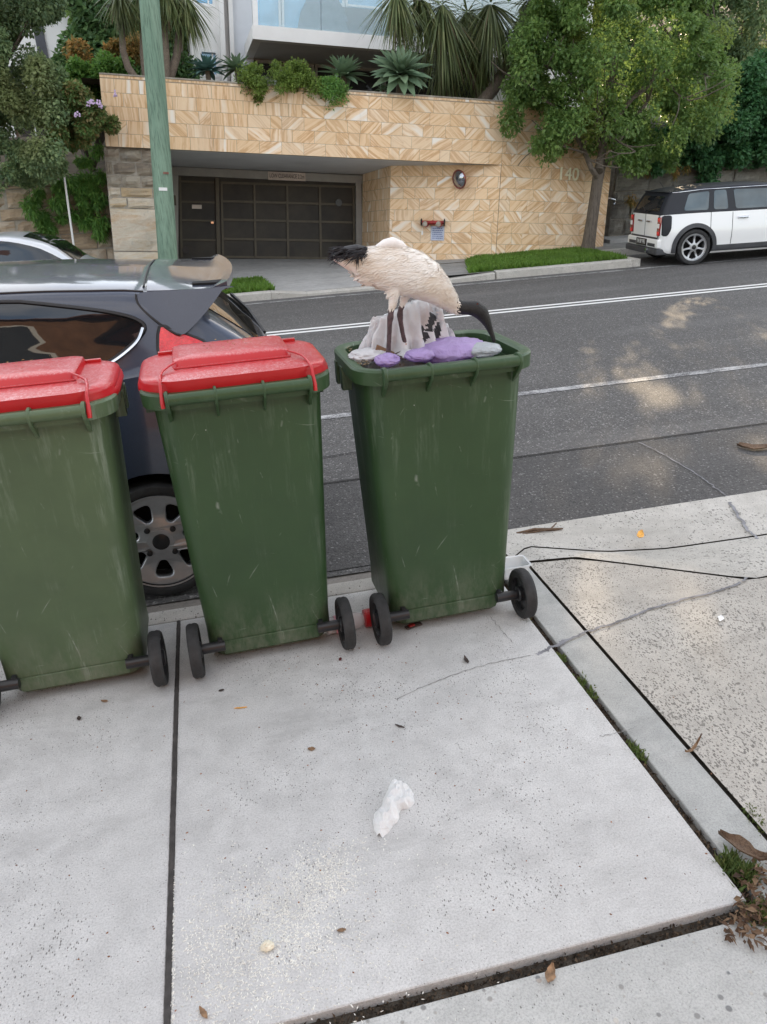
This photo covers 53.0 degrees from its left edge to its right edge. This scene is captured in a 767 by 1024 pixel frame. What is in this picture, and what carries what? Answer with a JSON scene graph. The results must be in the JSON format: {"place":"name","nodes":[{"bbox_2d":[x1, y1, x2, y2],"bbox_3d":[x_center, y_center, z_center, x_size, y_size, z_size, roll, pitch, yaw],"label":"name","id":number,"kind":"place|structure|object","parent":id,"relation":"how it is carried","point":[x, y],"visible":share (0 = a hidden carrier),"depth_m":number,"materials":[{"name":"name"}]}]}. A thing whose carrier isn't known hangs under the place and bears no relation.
{"place":"outdoors","nodes":[
{"label":"outdoors","id":0,"kind":"place"},
{"bbox_2d":[0,136,105,182],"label":"terrace soil","id":1,"kind":"structure","parent":0,"point":[70,157],"depth_m":14.59,"materials":[{"name":"soil"}]},
{"bbox_2d":[0,0,73,197],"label":"leafy tree","id":2,"kind":"object","parent":1,"relation":"on","point":[32,162],"visible":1,"depth_m":11.23,"materials":[{"name":"green plant"}]},
{"bbox_2d":[44,78,121,154],"bbox_3d":[-4.597,-5.984,11.648,1.241,1.011,0.967,-8,24,-11],"label":"vine","id":3,"kind":"object","parent":2,"relation":"hanging from","point":[91,118],"visible":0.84,"depth_m":11.46,"materials":[{"name":"green plant"}]},
{"bbox_2d":[0,622,176,1023],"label":"footpath","id":4,"kind":"structure","parent":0,"point":[106,848],"depth_m":2.10,"materials":[{"name":"concrete"}]},
{"bbox_2d":[0,356,168,703],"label":"wheelie bin","id":5,"kind":"object","parent":4,"relation":"on","point":[73,608],"visible":1,"depth_m":2.53,"materials":[{"name":"green plastic"}]},
{"bbox_2d":[164,620,180,1023],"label":"joint sealant","id":6,"kind":"object","parent":4,"relation":"on","point":[168,974],"visible":1,"depth_m":2.07,"materials":[{"name":"rubber"}]},
{"bbox_2d":[178,256,468,290],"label":"driveway","id":7,"kind":"structure","parent":0,"point":[300,274],"depth_m":13.94,"materials":[{"name":"concrete"}]},
{"bbox_2d":[81,78,597,112],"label":"terrace soil","id":8,"kind":"structure","parent":0,"point":[89,81],"depth_m":12.25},
{"bbox_2d":[51,0,137,71],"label":"round tree","id":9,"kind":"object","parent":8,"relation":"on","point":[88,26],"visible":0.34,"depth_m":14.63,"materials":[{"name":"green plant"}]},
{"bbox_2d":[61,49,138,171],"bbox_3d":[-4.898,-6.739,12.978,1.716,1.810,1.187,-8,24,-11],"label":"hedge shrub","id":10,"kind":"object","parent":8,"relation":"on","point":[80,68],"visible":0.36,"depth_m":12.50,"materials":[{"name":"green plant"}]},
{"bbox_2d":[61,30,140,142],"bbox_3d":[-4.718,-7.370,13.336,1.481,1.750,0.752,-8,24,-11],"label":"rust tipped shrub","id":11,"kind":"object","parent":8,"relation":"on","point":[74,47],"visible":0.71,"depth_m":12.98,"materials":[{"name":"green plant"}]},
{"bbox_2d":[87,0,221,77],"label":"yucca","id":12,"kind":"object","parent":8,"relation":"on","point":[184,15],"visible":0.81,"depth_m":12.18,"materials":[{"name":"green plant"}]},
{"bbox_2d":[119,0,202,78],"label":"dark hedge","id":13,"kind":"object","parent":8,"relation":"on","point":[182,71],"visible":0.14,"depth_m":14.40,"materials":[{"name":"green plant"}]},
{"bbox_2d":[185,53,226,79],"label":"agave","id":14,"kind":"object","parent":8,"relation":"on","point":[206,67],"visible":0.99,"depth_m":12.36,"materials":[{"name":"green plant"}]},
{"bbox_2d":[218,52,256,81],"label":"agave","id":15,"kind":"object","parent":8,"relation":"on","point":[233,63],"visible":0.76,"depth_m":12.56,"materials":[{"name":"green plant"}]},
{"bbox_2d":[233,58,305,106],"bbox_3d":[-1.804,-6.953,12.473,1.248,0.681,0.792,-8,24,-11],"label":"trailing shrub","id":16,"kind":"object","parent":8,"relation":"on","point":[252,78],"visible":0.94,"depth_m":12.31,"materials":[{"name":"green plant"}]},
{"bbox_2d":[273,57,316,91],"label":"trailing shrub","id":17,"kind":"object","parent":8,"relation":"on","point":[303,70],"visible":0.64,"depth_m":12.47,"materials":[{"name":"green plant"}]},
{"bbox_2d":[298,76,335,98],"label":"trailing shrub","id":18,"kind":"object","parent":8,"relation":"on","point":[312,84],"visible":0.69,"depth_m":12.54,"materials":[{"name":"green plant"}]},
{"bbox_2d":[313,73,351,110],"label":"trailing shrub","id":19,"kind":"object","parent":8,"relation":"on","point":[334,90],"visible":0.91,"depth_m":12.58,"materials":[{"name":"green plant"}]},
{"bbox_2d":[316,55,369,86],"bbox_3d":[-0.703,-7.413,13.039,0.900,0.608,0.983,-8,24,-11],"label":"agave","id":20,"kind":"object","parent":8,"relation":"on","point":[343,66],"visible":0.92,"depth_m":12.91,"materials":[{"name":"green plant"}]},
{"bbox_2d":[358,0,555,99],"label":"yucca","id":21,"kind":"object","parent":8,"relation":"on","point":[465,41],"visible":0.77,"depth_m":13.18,"materials":[{"name":"green plant"}]},
{"bbox_2d":[145,254,766,605],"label":"road","id":22,"kind":"structure","parent":0,"point":[597,343],"depth_m":7.74,"materials":[{"name":"asphalt"}]},
{"bbox_2d":[0,231,99,261],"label":"parked car","id":23,"kind":"object","parent":22,"relation":"on","point":[21,245],"visible":0.09,"depth_m":9.53,"materials":[{"name":"silver metal"}]},
{"bbox_2d":[0,254,266,594],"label":"parked car","id":24,"kind":"object","parent":22,"relation":"on","point":[128,316],"visible":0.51,"depth_m":3.23,"materials":[{"name":"blue paint"}]},
{"bbox_2d":[227,290,271,301],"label":"kerb","id":25,"kind":"structure","parent":22,"relation":"on","point":[253,296],"depth_m":11.84,"materials":[{"name":"concrete"}]},
{"bbox_2d":[146,570,370,612],"bbox_3d":[-14.614,2.419,0.884,31.200,0.001,0.275,-8,24,-11],"label":"gutter","id":26,"kind":"object","parent":22,"relation":"on","point":[196,601],"depth_m":3.53,"materials":[{"name":"concrete"}]},
{"bbox_2d":[270,290,306,298],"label":"kerb","id":27,"kind":"structure","parent":22,"relation":"on","point":[277,294],"depth_m":11.94,"materials":[{"name":"concrete"}]},
{"bbox_2d":[148,555,513,625],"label":"kerb","id":28,"kind":"structure","parent":22,"relation":"on","point":[194,612],"depth_m":3.25,"materials":[{"name":"concrete"}]},
{"bbox_2d":[306,286,376,295],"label":"kerb","id":29,"kind":"structure","parent":22,"relation":"on","point":[339,290],"depth_m":12.11,"materials":[{"name":"concrete"}]},
{"bbox_2d":[144,424,766,599],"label":"road patch","id":30,"kind":"object","parent":22,"relation":"on","point":[577,484],"depth_m":4.50,"materials":[{"name":"asphalt"}]},
{"bbox_2d":[324,422,766,483],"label":"road seam","id":31,"kind":"object","parent":30,"relation":"on","point":[600,445],"visible":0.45,"depth_m":5.09,"materials":[{"name":"asphalt"}]},
{"bbox_2d":[449,272,494,282],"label":"kerb","id":32,"kind":"structure","parent":22,"relation":"on","point":[478,277],"depth_m":12.50,"materials":[{"name":"concrete"}]},
{"bbox_2d":[246,257,766,304],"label":"gutter","id":33,"kind":"object","parent":22,"relation":"on","point":[508,280],"visible":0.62,"depth_m":12.38,"materials":[{"name":"paint"}]},
{"bbox_2d":[266,283,766,332],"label":"line","id":34,"kind":"object","parent":22,"relation":"on","point":[534,306],"visible":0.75,"depth_m":10.09,"materials":[{"name":"paint"}]},
{"bbox_2d":[267,286,766,335],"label":"line","id":35,"kind":"object","parent":22,"relation":"on","point":[534,309],"visible":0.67,"depth_m":9.91,"materials":[{"name":"paint"}]},
{"bbox_2d":[321,363,766,419],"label":"edge line","id":36,"kind":"object","parent":22,"relation":"on","point":[603,383],"visible":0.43,"depth_m":6.48,"materials":[{"name":"paint"}]},
{"bbox_2d":[494,259,632,278],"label":"kerb","id":37,"kind":"structure","parent":22,"relation":"on","point":[560,268],"depth_m":12.77,"materials":[{"name":"concrete"}]},
{"bbox_2d":[602,248,645,266],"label":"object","id":38,"kind":"structure","parent":22,"relation":"on","point":[636,261],"depth_m":14.48,"materials":[{"name":"concrete"}]},
{"bbox_2d":[506,490,766,555],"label":"driveway gutter","id":39,"kind":"object","parent":22,"relation":"on","point":[694,522],"visible":0.85,"depth_m":3.92,"materials":[{"name":"concrete"}]},
{"bbox_2d":[516,523,562,533],"bbox_3d":[0.798,0.093,3.925,0.239,0.023,0.059,-11,25,-16],"label":"fallen stick","id":40,"kind":"object","parent":39,"relation":"on","point":[532,530],"visible":1,"depth_m":3.92,"materials":[{"name":"wood"}]},
{"bbox_2d":[171,586,745,1023],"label":"footpath","id":41,"kind":"structure","parent":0,"point":[525,832],"depth_m":2.12,"materials":[{"name":"concrete"}]},
{"bbox_2d":[138,335,355,678],"bbox_3d":[-0.484,-0.033,2.817,0.626,1.120,0.580,-9,25,-12],"label":"wheelie bin","id":42,"kind":"object","parent":41,"relation":"on","point":[239,425],"visible":1,"depth_m":2.61,"materials":[{"name":"green plastic"}]},
{"bbox_2d":[170,837,498,1023],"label":"spilt rice","id":43,"kind":"object","parent":41,"relation":"on","point":[286,940],"visible":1,"depth_m":1.83,"materials":[{"name":"food"}]},
{"bbox_2d":[332,608,371,633],"bbox_3d":[-0.135,0.431,3.018,0.188,0.074,0.074,-10,25,-14],"label":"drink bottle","id":44,"kind":"object","parent":41,"relation":"on","point":[366,618],"visible":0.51,"depth_m":3.01,"materials":[{"name":"red plastic"}]},
{"bbox_2d":[15,633,712,1011],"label":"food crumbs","id":45,"kind":"object","parent":41,"relation":"on","point":[359,759],"visible":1,"depth_m":2.13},
{"bbox_2d":[373,779,414,837],"bbox_3d":[0.027,0.823,2.159,0.094,0.036,0.203,6,26,21],"label":"tissue","id":46,"kind":"object","parent":41,"relation":"on","point":[398,797],"visible":1,"depth_m":2.16,"materials":[{"name":"paper"}]},
{"bbox_2d":[334,329,537,645],"bbox_3d":[0.198,-0.105,2.953,0.644,1.065,0.574,-9,25,-12],"label":"wheelie bin","id":47,"kind":"object","parent":41,"relation":"on","point":[434,444],"visible":0.93,"depth_m":2.77,"materials":[{"name":"green plastic"}]},
{"bbox_2d":[348,347,385,362],"bbox_3d":[-0.053,-0.550,2.698,0.144,0.046,0.154,-8,24,-11],"label":"rubbish bag","id":48,"kind":"object","parent":47,"relation":"in","point":[369,354],"visible":0.75,"depth_m":2.65,"materials":[{"name":"plastic"}]},
{"bbox_3d":[0.187,-0.416,2.854,0.521,0.286,0.437,-8,24,-11],"label":"rubbish fill","id":49,"kind":"object","parent":47,"relation":"in","visible":0},
{"bbox_2d":[374,352,399,366],"bbox_3d":[0.012,-0.515,2.606,0.089,0.045,0.110,-8,24,-11],"label":"rubbish bag","id":50,"kind":"object","parent":49,"relation":"on","point":[386,359],"visible":1,"depth_m":2.58,"materials":[{"name":"plastic"}]},
{"bbox_2d":[358,300,454,368],"bbox_3d":[0.075,-0.605,2.789,0.397,0.313,0.274,-8,24,-11],"label":"rubbish bag","id":51,"kind":"object","parent":49,"relation":"on","point":[424,323],"visible":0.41,"depth_m":2.72,"materials":[{"name":"plastic"}]},
{"bbox_2d":[326,237,495,361],"bbox_3d":[0.106,-0.732,2.617,0.584,0.395,0.172,-8,24,-11],"label":"ibis","id":52,"kind":"object","parent":51,"relation":"on","point":[393,268],"visible":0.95,"depth_m":2.54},
{"bbox_2d":[404,348,434,361],"bbox_3d":[0.123,-0.538,2.637,0.103,0.043,0.104,16,31,37],"label":"rubbish bag","id":53,"kind":"object","parent":49,"relation":"on","point":[418,355],"visible":1,"depth_m":2.61,"materials":[{"name":"plastic"}]},
{"bbox_2d":[422,336,482,363],"bbox_3d":[0.241,-0.572,2.740,0.274,0.099,0.213,-8,24,-11],"label":"rubbish bag","id":54,"kind":"object","parent":49,"relation":"on","point":[448,349],"visible":0.59,"depth_m":2.66,"materials":[{"name":"plastic"}]},
{"bbox_2d":[471,341,501,357],"bbox_3d":[0.342,-0.572,2.711,0.148,0.053,0.128,-8,24,-11],"label":"rubbish bag","id":55,"kind":"object","parent":54,"relation":"on","point":[484,349],"visible":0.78,"depth_m":2.67,"materials":[{"name":"plastic"}]},
{"bbox_2d":[440,262,494,275],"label":"footpath","id":56,"kind":"structure","parent":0,"point":[454,268],"depth_m":13.20,"materials":[{"name":"concrete"}]},
{"bbox_2d":[434,242,627,263],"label":"footpath","id":57,"kind":"structure","parent":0,"point":[613,245],"depth_m":14.77,"materials":[{"name":"concrete"}]},
{"bbox_2d":[603,235,627,242],"bbox_3d":[4.855,-6.087,16.917,1.250,0.090,2.900,-8,24,-11],"label":"passage step","id":58,"kind":"object","parent":57,"relation":"on","point":[616,239],"visible":0.12,"depth_m":15.62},
{"bbox_2d":[305,286,766,577],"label":"ground","id":59,"kind":"structure","parent":0,"point":[634,549],"depth_m":4.41,"materials":[{"name":"concrete"}]},
{"bbox_2d":[99,72,612,274],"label":"sandstone wall","id":60,"kind":"structure","parent":59,"relation":"on","point":[406,156],"depth_m":13.57,"materials":[{"name":"stone"}]},
{"bbox_2d":[172,167,361,258],"bbox_3d":[-2.319,-5.927,15.445,3.992,2.032,0.228,-9,25,-12],"label":"garage door","id":61,"kind":"structure","parent":60,"relation":"attached to","point":[238,214],"depth_m":15.43,"materials":[{"name":"brown metal"}]},
{"bbox_2d":[179,176,219,256],"bbox_3d":[-3.617,-5.782,15.126,0.948,1.537,0.138,-8,24,-11],"label":"side door","id":62,"kind":"structure","parent":61,"relation":"in","point":[216,179],"depth_m":15.10,"materials":[{"name":"brown metal"}]},
{"bbox_2d":[178,176,355,258],"bbox_3d":[-2.294,-5.879,15.515,3.783,1.885,0.151,-9,25,-12],"label":"door leaf","id":63,"kind":"structure","parent":61,"relation":"in","point":[189,191],"depth_m":15.45,"materials":[{"name":"brown metal"}]},
{"bbox_2d":[268,171,305,180],"bbox_3d":[-1.911,-6.642,15.219,0.752,0.219,0.028,-9,25,-12],"label":"clearance sign","id":64,"kind":"object","parent":61,"relation":"attached to","point":[290,176],"visible":1,"depth_m":15.21,"materials":[{"name":"metal"}]},
{"bbox_2d":[368,46,432,96],"bbox_3d":[0.313,-7.442,13.029,1.097,0.717,1.172,-8,56,-11],"label":"agave","id":65,"kind":"object","parent":60,"relation":"on","point":[398,71],"visible":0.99,"depth_m":12.91,"materials":[{"name":"green plant"}]},
{"bbox_2d":[431,226,443,240],"bbox_3d":[1.010,-5.209,14.376,0.264,0.264,0.036,1,24,11],"label":"hydrant sign","id":66,"kind":"object","parent":60,"relation":"attached to","point":[437,233],"visible":1,"depth_m":14.37,"materials":[{"name":"white"}]},
{"bbox_2d":[452,169,465,188],"bbox_3d":[1.380,-6.020,13.917,0.199,0.333,0.301,-8,24,-11],"label":"convex mirror","id":67,"kind":"object","parent":60,"relation":"attached to","point":[459,179],"visible":1,"depth_m":13.87,"materials":[{"name":"silver plastic"}]},
{"bbox_2d":[187,0,593,106],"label":"apartment building","id":68,"kind":"structure","parent":59,"relation":"on","point":[264,32],"depth_m":15.13,"materials":[{"name":"white glass"}]},
{"bbox_2d":[199,49,218,77],"bbox_3d":[-3.475,-8.930,15.317,0.415,0.519,0.148,-8,24,-11],"label":"window","id":69,"kind":"structure","parent":68,"relation":"in","point":[208,52],"depth_m":15.27,"materials":[{"name":"white glass"}]},
{"bbox_2d":[252,0,280,26],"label":"sliding door","id":70,"kind":"structure","parent":68,"relation":"in","point":[269,11],"depth_m":15.24,"materials":[{"name":"blue glass"}]},
{"bbox_2d":[255,60,281,84],"bbox_3d":[-2.353,-7.286,16.140,0.873,3.863,0.340,-8,24,-11],"label":"lower window","id":71,"kind":"structure","parent":68,"relation":"in","point":[267,66],"depth_m":15.56,"materials":[{"name":"black glass"}]},
{"bbox_2d":[281,0,305,27],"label":"sliding door","id":72,"kind":"structure","parent":68,"relation":"in","point":[290,9],"depth_m":15.34,"materials":[{"name":"blue glass"}]},
{"bbox_2d":[297,0,348,32],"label":"window","id":73,"kind":"structure","parent":68,"relation":"on","point":[326,15],"depth_m":14.45,"materials":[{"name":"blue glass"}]},
{"bbox_2d":[315,64,334,82],"bbox_3d":[-1.234,-7.361,16.421,0.291,3.853,0.810,16,31,37],"label":"lower window","id":74,"kind":"structure","parent":68,"relation":"in","point":[318,67],"depth_m":15.82,"materials":[{"name":"black glass"}]},
{"bbox_2d":[336,68,382,91],"bbox_3d":[-0.530,-7.411,16.602,1.337,3.905,0.317,-9,25,-12],"label":"lower window","id":75,"kind":"structure","parent":68,"relation":"in","point":[370,81],"depth_m":16.10,"materials":[{"name":"black glass"}]},
{"bbox_2d":[345,0,383,10],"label":"sliding door","id":76,"kind":"structure","parent":68,"relation":"in","point":[363,4],"depth_m":15.61,"materials":[{"name":"blue glass"}]},
{"bbox_2d":[343,7,413,38],"bbox_3d":[-0.223,-9.468,15.112,1.556,0.908,0.794,-8,24,-11],"label":"glass balustrade","id":77,"kind":"object","parent":68,"relation":"on","point":[356,17],"visible":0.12,"depth_m":15.09,"materials":[{"name":"glass"}]},
{"bbox_2d":[383,72,472,97],"bbox_3d":[0.979,-7.514,16.983,2.431,4.007,0.317,-9,25,-12],"label":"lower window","id":78,"kind":"structure","parent":68,"relation":"in","point":[423,91],"depth_m":16.44,"materials":[{"name":"black glass"}]},
{"bbox_2d":[433,0,481,21],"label":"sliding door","id":79,"kind":"structure","parent":68,"relation":"in","point":[456,2],"depth_m":16.08,"materials":[{"name":"glass"}]},
{"bbox_2d":[592,0,725,113],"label":"background tree","id":80,"kind":"object","parent":59,"relation":"on","point":[675,29],"visible":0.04,"depth_m":18.84,"materials":[{"name":"green plant"}]},
{"bbox_2d":[604,114,766,235],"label":"grey stone wall","id":81,"kind":"structure","parent":59,"relation":"on","point":[618,216],"depth_m":16.01,"materials":[{"name":"stone"}]},
{"bbox_2d":[646,45,766,182],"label":"ivy wall cover","id":82,"kind":"object","parent":81,"relation":"attached to","point":[740,144],"visible":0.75,"depth_m":15.41,"materials":[{"name":"green plant"}]},
{"bbox_2d":[624,163,693,217],"bbox_3d":[5.616,-6.583,15.703,1.514,1.284,0.436,-8,24,-11],"label":"passage fern","id":83,"kind":"object","parent":82,"relation":"hanging from","point":[629,202],"visible":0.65,"depth_m":15.66,"materials":[{"name":"green plant"}]},
{"bbox_2d":[688,0,766,97],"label":"tall dark tree","id":84,"kind":"object","parent":59,"relation":"on","point":[747,14],"visible":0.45,"depth_m":17.42,"materials":[{"name":"green plant"}]},
{"bbox_2d":[352,919,766,1023],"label":"footpath","id":85,"kind":"structure","parent":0,"point":[708,976],"depth_m":1.67,"materials":[{"name":"concrete"}]},
{"bbox_2d":[301,571,766,1023],"bbox_3d":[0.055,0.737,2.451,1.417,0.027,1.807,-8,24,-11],"label":"joint debris","id":86,"kind":"object","parent":85,"relation":"on","point":[536,964],"visible":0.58,"depth_m":1.77,"materials":[{"name":"soil"}]},
{"bbox_2d":[555,652,649,763],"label":"grass","id":87,"kind":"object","parent":86,"relation":"on","point":[633,748],"visible":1,"depth_m":2.58,"materials":[{"name":"plant"}]},
{"bbox_2d":[504,568,766,899],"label":"edging strip","id":88,"kind":"object","parent":85,"relation":"on","point":[687,780],"visible":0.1,"depth_m":2.39,"materials":[{"name":"concrete"}]},
{"bbox_2d":[504,555,531,579],"bbox_3d":[0.566,0.244,3.355,0.136,0.059,0.106,-8,24,-11],"label":"plastic tub","id":89,"kind":"object","parent":88,"relation":"on","point":[516,561],"visible":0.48,"depth_m":3.39,"materials":[{"name":"white"}]},
{"bbox_2d":[712,843,766,929],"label":"grass","id":90,"kind":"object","parent":88,"relation":"on","point":[731,862],"visible":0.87,"depth_m":1.92,"materials":[{"name":"plant"}]},
{"bbox_2d":[718,829,766,860],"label":"bark strip","id":91,"kind":"object","parent":88,"relation":"on","point":[740,843],"visible":1,"depth_m":1.97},
{"bbox_2d":[719,858,766,952],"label":"leaf litter","id":92,"kind":"object","parent":88,"relation":"on","point":[748,917],"visible":1,"depth_m":1.80,"materials":[{"name":"plant"}]},
{"bbox_2d":[518,535,766,577],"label":"driveway ramp","id":93,"kind":"structure","parent":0,"point":[745,557],"depth_m":3.51,"materials":[{"name":"concrete"}]},
{"bbox_2d":[529,558,766,579],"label":"joint dirt","id":94,"kind":"structure","parent":93,"relation":"on","point":[532,569],"depth_m":3.44,"materials":[{"name":"soil"}]},
{"bbox_2d":[531,559,766,833],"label":"driveway","id":95,"kind":"structure","parent":0,"point":[700,663],"depth_m":2.81,"materials":[{"name":"concrete"}]},
{"bbox_2d":[560,582,740,644],"bbox_3d":[1.066,0.387,3.038,0.915,0.001,0.044,-13,26,-21],"label":"crack","id":96,"kind":"object","parent":95,"relation":"on","point":[611,624],"visible":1,"depth_m":3.04,"materials":[{"name":"concrete"}]},
{"bbox_2d":[626,249,766,264],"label":"parking bay","id":97,"kind":"object","parent":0,"point":[646,259],"visible":0.33,"depth_m":13.79,"materials":[{"name":"asphalt"}]},
{"bbox_2d":[626,181,766,264],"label":"parked car","id":98,"kind":"object","parent":97,"relation":"on","point":[691,224],"visible":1,"depth_m":12.63,"materials":[{"name":"white paint"}]},
{"bbox_2d":[637,0,766,95],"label":"hillside","id":99,"kind":"structure","parent":0,"point":[668,28],"depth_m":28.11,"materials":[{"name":"plant"}]},
{"bbox_2d":[0,9,73,137],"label":"gabled house","id":100,"kind":"structure","parent":99,"relation":"on","point":[46,42],"depth_m":17.06,"materials":[{"name":"ceramic"}]},
{"label":"far footpath","id":101,"kind":"structure","parent":0,"visible":0},
{"bbox_2d":[0,180,113,258],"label":"old stone wall","id":102,"kind":"structure","parent":101,"relation":"on","point":[11,218],"depth_m":12.95,"materials":[{"name":"stone"}]},
{"bbox_2d":[18,139,111,243],"bbox_3d":[-5.238,-5.236,12.698,1.612,1.667,0.594,-8,24,-11],"label":"climbing creeper","id":103,"kind":"object","parent":102,"relation":"attached to","point":[85,185],"visible":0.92,"depth_m":12.68,"materials":[{"name":"green plant"}]},
{"bbox_2d":[104,147,157,259],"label":"stone pier","id":104,"kind":"structure","parent":101,"relation":"on","point":[131,196],"depth_m":12.59,"materials":[{"name":"stone"}]},
{"bbox_2d":[222,275,274,293],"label":"verge grass","id":105,"kind":"structure","parent":101,"relation":"on","point":[250,284],"depth_m":12.22,"materials":[{"name":"plant"}]},
{"bbox_2d":[139,0,177,258],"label":"utility pole","id":106,"kind":"object","parent":105,"relation":"on","point":[152,45],"visible":0.91,"depth_m":11.42,"materials":[{"name":"green wood"}]},
{"label":"verge soil","id":107,"kind":"structure","parent":0,"visible":0},
{"bbox_2d":[465,246,627,272],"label":"verge grass","id":108,"kind":"structure","parent":107,"relation":"on","point":[487,262],"depth_m":13.24,"materials":[{"name":"plant"}]},
{"bbox_2d":[491,0,743,248],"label":"street tree","id":109,"kind":"object","parent":107,"relation":"on","point":[569,51],"visible":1,"depth_m":13.10,"materials":[{"name":"green plant"}]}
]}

